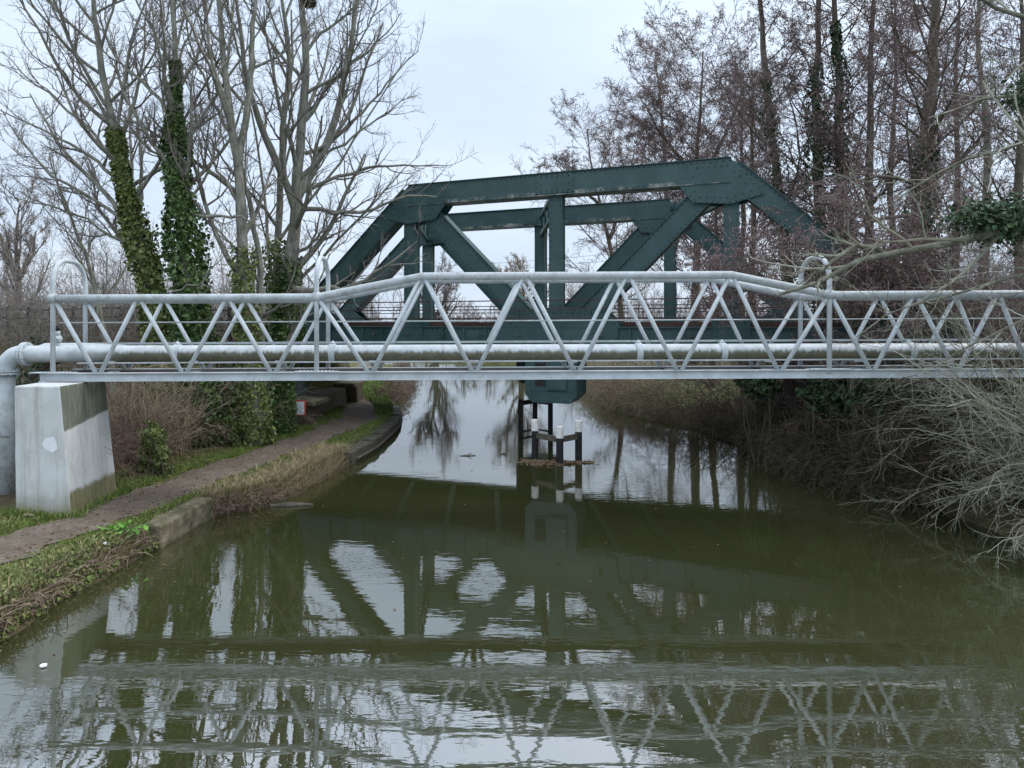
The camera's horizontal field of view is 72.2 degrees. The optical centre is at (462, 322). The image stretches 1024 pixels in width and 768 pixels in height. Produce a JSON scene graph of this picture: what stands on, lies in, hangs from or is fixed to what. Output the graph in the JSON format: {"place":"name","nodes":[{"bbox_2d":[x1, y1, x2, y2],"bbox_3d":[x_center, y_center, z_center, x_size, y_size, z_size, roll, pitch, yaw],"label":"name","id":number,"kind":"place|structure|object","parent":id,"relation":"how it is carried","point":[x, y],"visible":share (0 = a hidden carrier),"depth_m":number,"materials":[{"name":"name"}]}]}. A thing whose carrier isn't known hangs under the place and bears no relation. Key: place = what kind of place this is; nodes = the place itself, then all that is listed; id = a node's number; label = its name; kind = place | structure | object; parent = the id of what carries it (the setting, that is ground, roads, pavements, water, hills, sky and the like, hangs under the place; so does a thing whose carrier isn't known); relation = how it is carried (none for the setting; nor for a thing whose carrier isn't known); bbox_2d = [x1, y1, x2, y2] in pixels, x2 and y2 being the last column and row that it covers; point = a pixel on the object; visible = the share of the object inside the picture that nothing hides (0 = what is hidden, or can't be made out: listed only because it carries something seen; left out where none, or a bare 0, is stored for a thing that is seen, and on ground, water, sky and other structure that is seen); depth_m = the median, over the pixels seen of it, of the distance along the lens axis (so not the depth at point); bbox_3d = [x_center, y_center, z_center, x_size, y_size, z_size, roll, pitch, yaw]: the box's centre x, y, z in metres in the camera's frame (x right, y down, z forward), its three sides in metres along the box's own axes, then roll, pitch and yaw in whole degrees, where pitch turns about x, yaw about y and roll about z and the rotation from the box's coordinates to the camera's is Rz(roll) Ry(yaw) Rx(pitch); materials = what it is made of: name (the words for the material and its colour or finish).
{"place":"outdoors","nodes":[
{"label":"outdoors","id":0,"kind":"place"},
{"bbox_2d":[0,362,1023,767],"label":"water","id":1,"kind":"structure","parent":0,"point":[512,612],"depth_m":7.58,"materials":[{"name":"green liquid"}]},
{"bbox_2d":[270,502,312,506],"bbox_3d":[-3.055,3.255,12.502,0.758,0.098,0.095,0,0,-11],"label":"floating log","id":2,"kind":"object","parent":1,"relation":"on","point":[289,504],"visible":1,"depth_m":12.47,"materials":[{"name":"brown wood"}]},
{"bbox_2d":[0,430,960,694],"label":"floating leaves","id":3,"kind":"object","parent":1,"relation":"on","point":[308,502],"visible":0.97,"depth_m":9.62,"materials":[{"name":"brown plant"}]},
{"bbox_2d":[518,399,552,435],"bbox_3d":[2.123,3.130,20.600,1.009,1.800,0.730,0,0,0],"label":"pile fender","id":4,"kind":"object","parent":1,"relation":"in","point":[521,403],"visible":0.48,"depth_m":20.34,"materials":[{"name":"black paint"}]},
{"bbox_2d":[517,458,593,465],"bbox_3d":[2.177,3.266,16.311,1.832,0.132,0.657,0,0,0],"label":"driftwood raft","id":5,"kind":"object","parent":1,"relation":"on","point":[540,462],"visible":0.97,"depth_m":16.26,"materials":[{"name":"brown wood"}]},
{"bbox_2d":[531,419,581,463],"bbox_3d":[2.234,3.184,16.795,0.893,1.692,0.993,0,0,-44],"label":"pile fender","id":6,"kind":"object","parent":1,"relation":"in","point":[559,438],"visible":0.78,"depth_m":16.67,"materials":[{"name":"black paint"}]},
{"bbox_2d":[0,333,1023,640],"bbox_3d":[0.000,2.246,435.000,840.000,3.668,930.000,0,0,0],"label":"ground","id":7,"kind":"structure","parent":0,"point":[980,519],"depth_m":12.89,"materials":[{"name":"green plant"}]},
{"bbox_2d":[22,512,33,516],"bbox_3d":[-6.513,2.885,10.505,0.175,0.084,0.105,0,0,-34],"label":"pale stone","id":8,"kind":"object","parent":7,"relation":"on","point":[26,515],"visible":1,"depth_m":10.49,"materials":[{"name":"beige stone"}]},
{"bbox_2d":[0,162,56,332],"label":"bare tree","id":9,"kind":"object","parent":7,"relation":"on","point":[8,234],"visible":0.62,"depth_m":41.91,"materials":[{"name":"brown wood"}]},
{"bbox_2d":[16,336,64,385],"bbox_3d":[-9.692,1.629,15.810,1.561,2.651,1.006,0,0,25],"label":"ivy bush","id":10,"kind":"object","parent":7,"relation":"on","point":[34,367],"visible":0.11,"depth_m":15.51,"materials":[{"name":"green plant"}]},
{"bbox_2d":[15,382,115,515],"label":"concrete pier","id":11,"kind":"structure","parent":7,"relation":"on","point":[64,461],"depth_m":10.76,"materials":[{"name":"white concrete"}]},
{"bbox_2d":[30,255,1023,381],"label":"pipe footbridge","id":12,"kind":"object","parent":11,"relation":"on","point":[316,298],"visible":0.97,"depth_m":11.49,"materials":[{"name":"paint"}]},
{"bbox_2d":[0,110,131,415],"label":"bare tree","id":13,"kind":"object","parent":7,"relation":"on","point":[92,279],"visible":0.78,"depth_m":19.47,"materials":[{"name":"grey plant"}]},
{"bbox_2d":[0,485,137,520],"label":"grass","id":14,"kind":"structure","parent":7,"relation":"on","point":[97,503],"depth_m":10.64,"materials":[{"name":"green plant"}]},
{"bbox_2d":[0,311,150,425],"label":"bramble thicket","id":15,"kind":"object","parent":7,"relation":"on","point":[82,364],"visible":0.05,"depth_m":19.30,"materials":[{"name":"brown plant"}]},
{"bbox_2d":[0,523,159,641],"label":"bank weeds","id":16,"kind":"object","parent":7,"relation":"on","point":[90,573],"visible":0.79,"depth_m":8.51,"materials":[{"name":"green plant"}]},
{"bbox_2d":[2,305,242,363],"bbox_3d":[-12.871,1.253,24.634,14.322,3.723,0.152,0,0,23],"label":"trackside fence","id":17,"kind":"object","parent":7,"relation":"on","point":[229,309],"visible":0.2,"depth_m":24.56,"materials":[{"name":"brown wood"}]},
{"bbox_2d":[0,0,245,434],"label":"ivy clad tree","id":18,"kind":"object","parent":7,"relation":"on","point":[135,233],"visible":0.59,"depth_m":17.03,"materials":[{"name":"grey plant"}]},
{"bbox_2d":[97,519,148,538],"bbox_3d":[-4.812,2.906,9.852,0.788,0.212,0.438,0,0,0],"label":"leafy weed","id":19,"kind":"object","parent":7,"relation":"on","point":[135,529],"visible":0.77,"depth_m":9.87,"materials":[{"name":"green plant"}]},
{"bbox_2d":[0,482,285,646],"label":"bank stems","id":20,"kind":"object","parent":7,"relation":"on","point":[145,537],"visible":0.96,"depth_m":9.02,"materials":[{"name":"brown plant"}]},
{"bbox_2d":[127,420,172,477],"bbox_3d":[-5.958,2.437,13.423,0.768,1.132,0.748,0,0,26],"label":"bush","id":21,"kind":"object","parent":7,"relation":"on","point":[156,437],"visible":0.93,"depth_m":13.35,"materials":[{"name":"green plant"}]},
{"bbox_2d":[0,269,317,397],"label":"embankment scrub","id":22,"kind":"object","parent":7,"relation":"on","point":[37,324],"visible":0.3,"depth_m":23.75,"materials":[{"name":"brown plant"}]},
{"bbox_2d":[0,367,325,495],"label":"bramble thicket","id":23,"kind":"object","parent":7,"relation":"on","point":[118,437],"visible":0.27,"depth_m":14.57,"materials":[{"name":"brown plant"}]},
{"bbox_2d":[142,497,212,548],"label":"concrete kerb","id":24,"kind":"structure","parent":7,"relation":"on","point":[174,524],"depth_m":10.80,"materials":[{"name":"grey concrete"}]},
{"bbox_2d":[0,439,364,633],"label":"straw grass","id":25,"kind":"structure","parent":7,"relation":"on","point":[305,460],"depth_m":13.17,"materials":[{"name":"brown plant"}]},
{"bbox_2d":[65,324,302,463],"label":"dry stems","id":26,"kind":"object","parent":7,"relation":"on","point":[176,405],"visible":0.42,"depth_m":15.11,"materials":[{"name":"brown plant"}]},
{"bbox_2d":[0,418,375,597],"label":"leaf litter","id":27,"kind":"object","parent":7,"relation":"on","point":[37,524],"visible":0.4,"depth_m":12.84,"materials":[{"name":"brown plant"}]},
{"bbox_2d":[61,0,317,449],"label":"ivy clad tree","id":28,"kind":"object","parent":7,"relation":"on","point":[180,207],"visible":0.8,"depth_m":16.33,"materials":[{"name":"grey plant"}]},
{"bbox_2d":[0,362,386,563],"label":"towpath","id":29,"kind":"structure","parent":7,"relation":"on","point":[361,411],"depth_m":12.28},
{"bbox_2d":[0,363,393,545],"bbox_3d":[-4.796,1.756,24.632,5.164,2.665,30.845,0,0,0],"label":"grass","id":30,"kind":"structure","parent":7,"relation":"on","point":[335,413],"depth_m":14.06,"materials":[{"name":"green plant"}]},
{"bbox_2d":[0,199,403,333],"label":"embankment scrub","id":31,"kind":"object","parent":7,"relation":"on","point":[32,286],"visible":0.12,"depth_m":33.67,"materials":[{"name":"brown plant"}]},
{"bbox_2d":[87,0,347,447],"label":"bare tree","id":32,"kind":"object","parent":7,"relation":"on","point":[242,266],"visible":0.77,"depth_m":16.80,"materials":[{"name":"grey plant"}]},
{"bbox_2d":[211,363,276,441],"bbox_3d":[-5.692,1.904,17.474,2.071,2.211,1.786,0,0,0],"label":"ivy bush","id":33,"kind":"object","parent":7,"relation":"on","point":[271,401],"visible":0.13,"depth_m":17.15,"materials":[{"name":"green plant"}]},
{"bbox_2d":[296,400,305,415],"bbox_3d":[-4.613,2.597,19.414,0.540,0.882,0.092,0,0,0],"label":"notice sign","id":34,"kind":"object","parent":7,"relation":"on","point":[300,403],"visible":0.31,"depth_m":19.37,"materials":[{"name":"white wood"}]},
{"bbox_2d":[257,336,364,424],"bbox_3d":[-5.298,1.930,24.083,2.805,3.100,8.452,0,0,2],"label":"bridge abutment","id":35,"kind":"object","parent":7,"relation":"on","point":[342,393],"visible":0.27,"depth_m":24.01,"materials":[{"name":"concrete"}]},
{"bbox_2d":[99,156,1023,403],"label":"railway bridge","id":36,"kind":"structure","parent":35,"relation":"on","point":[706,185],"depth_m":18.45,"materials":[{"name":"green metal"}]},
{"bbox_2d":[195,0,481,434],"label":"bare tree","id":37,"kind":"object","parent":7,"relation":"on","point":[299,187],"visible":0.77,"depth_m":18.42,"materials":[{"name":"grey plant"}]},
{"bbox_2d":[302,0,317,10],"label":"bird nest","id":38,"kind":"object","parent":37,"relation":"on","point":[313,5],"visible":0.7,"depth_m":18.54,"materials":[{"name":"brown wood"}]},
{"bbox_2d":[343,405,400,463],"bbox_3d":[-2.402,3.426,20.864,0.822,0.908,9.350,0,0,1],"label":"stone edging","id":39,"kind":"object","parent":7,"relation":"on","point":[382,433],"visible":0.29,"depth_m":18.18,"materials":[{"name":"grey stone"}]},
{"bbox_2d":[356,411,402,458],"bbox_3d":[-2.160,3.180,20.996,0.481,0.048,9.211,0,0,1],"label":"waling strip","id":40,"kind":"object","parent":39,"relation":"attached to","point":[377,446],"visible":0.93,"depth_m":18.52,"materials":[{"name":"grey wood"}]},
{"bbox_2d":[363,380,400,415],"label":"grass","id":41,"kind":"structure","parent":7,"relation":"on","point":[368,395],"depth_m":26.87,"materials":[{"name":"green plant"}]},
{"bbox_2d":[367,362,421,403],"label":"bank reeds","id":42,"kind":"object","parent":7,"relation":"on","point":[397,391],"visible":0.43,"depth_m":29.27,"materials":[{"name":"brown plant"}]},
{"bbox_2d":[403,250,464,317],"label":"bare tree","id":43,"kind":"object","parent":7,"relation":"on","point":[445,292],"visible":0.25,"depth_m":59.45,"materials":[{"name":"brown wood"}]},
{"bbox_2d":[3,269,1001,331],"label":"distant wood","id":44,"kind":"object","parent":7,"relation":"on","point":[658,313],"visible":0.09,"depth_m":102.73,"materials":[{"name":"brown plant"}]},
{"bbox_2d":[0,324,1023,494],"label":"water pipe","id":45,"kind":"object","parent":7,"relation":"on","point":[23,354],"visible":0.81,"depth_m":11.88,"materials":[{"name":"metal"}]},
{"bbox_2d":[492,253,548,305],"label":"bare tree","id":46,"kind":"object","parent":7,"relation":"on","point":[519,269],"visible":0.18,"depth_m":55.76,"materials":[{"name":"brown wood"}]},
{"bbox_2d":[509,78,705,362],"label":"alder tree","id":47,"kind":"object","parent":7,"relation":"on","point":[608,153],"visible":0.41,"depth_m":44.79,"materials":[{"name":"brown plant"}]},
{"bbox_2d":[571,0,764,364],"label":"alder tree","id":48,"kind":"object","parent":7,"relation":"on","point":[640,45],"visible":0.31,"depth_m":38.99,"materials":[{"name":"brown plant"}]},
{"bbox_2d":[587,361,782,398],"bbox_3d":[13.793,2.025,43.110,21.450,2.821,37.628,0,0,-9],"label":"dry field scrub","id":49,"kind":"object","parent":7,"relation":"on","point":[678,364],"visible":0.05,"depth_m":30.11,"materials":[{"name":"brown plant"}]},
{"bbox_2d":[580,361,792,437],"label":"bank reeds","id":50,"kind":"object","parent":7,"relation":"on","point":[636,396],"visible":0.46,"depth_m":23.76,"materials":[{"name":"brown plant"}]},
{"bbox_2d":[607,0,779,380],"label":"alder tree","id":51,"kind":"object","parent":7,"relation":"on","point":[659,103],"visible":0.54,"depth_m":31.55,"materials":[{"name":"brown plant"}]},
{"bbox_2d":[671,120,767,387],"bbox_3d":[10.024,-2.776,27.728,4.013,10.990,3.298,0,0,0],"label":"alder tree","id":52,"kind":"object","parent":7,"relation":"on","point":[717,212],"visible":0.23,"depth_m":27.83,"materials":[{"name":"brown plant"}]},
{"bbox_2d":[680,38,810,365],"bbox_3d":[11.811,-4.806,29.782,5.560,14.918,4.643,0,0,34],"label":"alder tree","id":53,"kind":"object","parent":7,"relation":"on","point":[742,216],"visible":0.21,"depth_m":29.88,"materials":[{"name":"brown plant"}]},
{"bbox_2d":[704,19,809,364],"bbox_3d":[10.874,-4.060,25.820,3.823,13.528,4.760,0,0,-40],"label":"alder tree","id":54,"kind":"object","parent":7,"relation":"on","point":[752,157],"visible":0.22,"depth_m":25.88,"materials":[{"name":"brown plant"}]},
{"bbox_2d":[681,0,905,396],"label":"alder tree","id":55,"kind":"object","parent":7,"relation":"on","point":[768,89],"visible":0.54,"depth_m":23.39,"materials":[{"name":"brown plant"}]},
{"bbox_2d":[672,192,965,477],"bbox_3d":[7.200,0.298,14.313,6.122,5.710,3.316,0,0,0],"label":"alder tree","id":56,"kind":"object","parent":7,"relation":"on","point":[752,263],"visible":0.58,"depth_m":13.80,"materials":[{"name":"brown plant"}]},
{"bbox_2d":[719,0,918,386],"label":"alder tree","id":57,"kind":"object","parent":7,"relation":"on","point":[817,161],"visible":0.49,"depth_m":22.35,"materials":[{"name":"brown plant"}]},
{"bbox_2d":[630,185,1023,442],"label":"embankment scrub","id":58,"kind":"object","parent":7,"relation":"on","point":[791,380],"visible":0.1,"depth_m":17.47,"materials":[{"name":"brown plant"}]},
{"bbox_2d":[733,360,960,471],"bbox_3d":[8.144,1.956,14.986,4.716,2.859,2.684,0,0,31],"label":"ivy bush","id":59,"kind":"object","parent":7,"relation":"on","point":[838,397],"visible":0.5,"depth_m":14.54,"materials":[{"name":"green plant"}]},
{"bbox_2d":[683,0,1014,364],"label":"alder tree","id":60,"kind":"object","parent":7,"relation":"on","point":[928,144],"visible":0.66,"depth_m":17.01,"materials":[{"name":"brown plant"}]},
{"bbox_2d":[742,0,965,321],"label":"alder tree","id":61,"kind":"object","parent":7,"relation":"on","point":[836,37],"visible":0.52,"depth_m":21.51,"materials":[{"name":"brown plant"}]},
{"bbox_2d":[740,0,984,310],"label":"alder tree","id":62,"kind":"object","parent":7,"relation":"on","point":[870,129],"visible":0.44,"depth_m":21.41,"materials":[{"name":"brown plant"}]},
{"bbox_2d":[702,280,1023,515],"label":"riverside brush","id":63,"kind":"object","parent":7,"relation":"on","point":[802,450],"visible":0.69,"depth_m":13.83,"materials":[{"name":"brown plant"}]},
{"bbox_2d":[735,249,1023,518],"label":"bank brambles","id":64,"kind":"object","parent":7,"relation":"on","point":[992,321],"visible":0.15,"depth_m":13.86,"materials":[{"name":"brown plant"}]},
{"bbox_2d":[746,0,1023,382],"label":"overhanging tree","id":65,"kind":"object","parent":7,"relation":"on","point":[997,222],"visible":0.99,"depth_m":10.46,"materials":[{"name":"brown plant"}]},
{"bbox_2d":[750,340,1022,460],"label":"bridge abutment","id":66,"kind":"object","parent":7,"relation":"on","point":[783,405],"visible":0.06,"depth_m":19.68,"materials":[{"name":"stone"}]},
{"bbox_2d":[767,328,1015,503],"bbox_3d":[8.979,1.685,15.391,3.613,3.157,6.051,0,0,0],"label":"bank ivy","id":67,"kind":"object","parent":7,"relation":"on","point":[918,502],"visible":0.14,"depth_m":13.44,"materials":[{"name":"green plant"}]},
{"bbox_2d":[761,107,1023,425],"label":"alder tree","id":68,"kind":"object","parent":7,"relation":"on","point":[923,282],"visible":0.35,"depth_m":14.34,"materials":[{"name":"brown plant"}]},
{"bbox_2d":[821,0,981,273],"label":"alder tree","id":69,"kind":"object","parent":7,"relation":"on","point":[891,145],"visible":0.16,"depth_m":29.95,"materials":[{"name":"brown plant"}]},
{"bbox_2d":[797,256,1023,510],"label":"olive shrub","id":70,"kind":"object","parent":7,"relation":"on","point":[932,440],"visible":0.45,"depth_m":12.48,"materials":[{"name":"brown plant"}]},
{"bbox_2d":[832,172,1023,529],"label":"lichen bush","id":71,"kind":"object","parent":7,"relation":"on","point":[1018,447],"visible":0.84,"depth_m":10.55,"materials":[{"name":"grey plant"}]},
{"bbox_2d":[839,333,1023,542],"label":"lichen bush","id":72,"kind":"object","parent":7,"relation":"on","point":[986,492],"visible":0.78,"depth_m":11.12,"materials":[{"name":"grey plant"}]},
{"bbox_2d":[879,0,1019,289],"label":"alder tree","id":73,"kind":"object","parent":7,"relation":"on","point":[958,61],"visible":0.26,"depth_m":23.45,"materials":[{"name":"brown plant"}]},
{"bbox_2d":[883,0,1019,285],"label":"alder tree","id":74,"kind":"object","parent":7,"relation":"on","point":[955,139],"visible":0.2,"depth_m":28.87,"materials":[{"name":"brown plant"}]},
{"bbox_2d":[903,0,1023,325],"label":"alder tree","id":75,"kind":"object","parent":7,"relation":"on","point":[1018,165],"visible":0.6,"depth_m":20.48,"materials":[{"name":"brown plant"}]},
{"bbox_2d":[963,457,1023,567],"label":"lichen bush","id":76,"kind":"object","parent":7,"relation":"on","point":[1015,542],"visible":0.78,"depth_m":9.46,"materials":[{"name":"grey plant"}]},
{"bbox_2d":[968,377,1023,501],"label":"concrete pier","id":77,"kind":"structure","parent":7,"relation":"on","point":[1013,474],"depth_m":12.07,"materials":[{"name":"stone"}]},
{"bbox_2d":[0,0,1023,321],"label":"sky","id":78,"kind":"structure","parent":0,"point":[488,73],"materials":[{"name":"white"}]},
{"bbox_2d":[360,253,679,275],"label":"overhead wire","id":79,"kind":"object","parent":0,"point":[503,269],"visible":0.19,"depth_m":56.24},
{"bbox_2d":[366,246,680,268],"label":"overhead wire","id":80,"kind":"object","parent":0,"point":[502,262],"visible":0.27,"depth_m":56.58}
]}

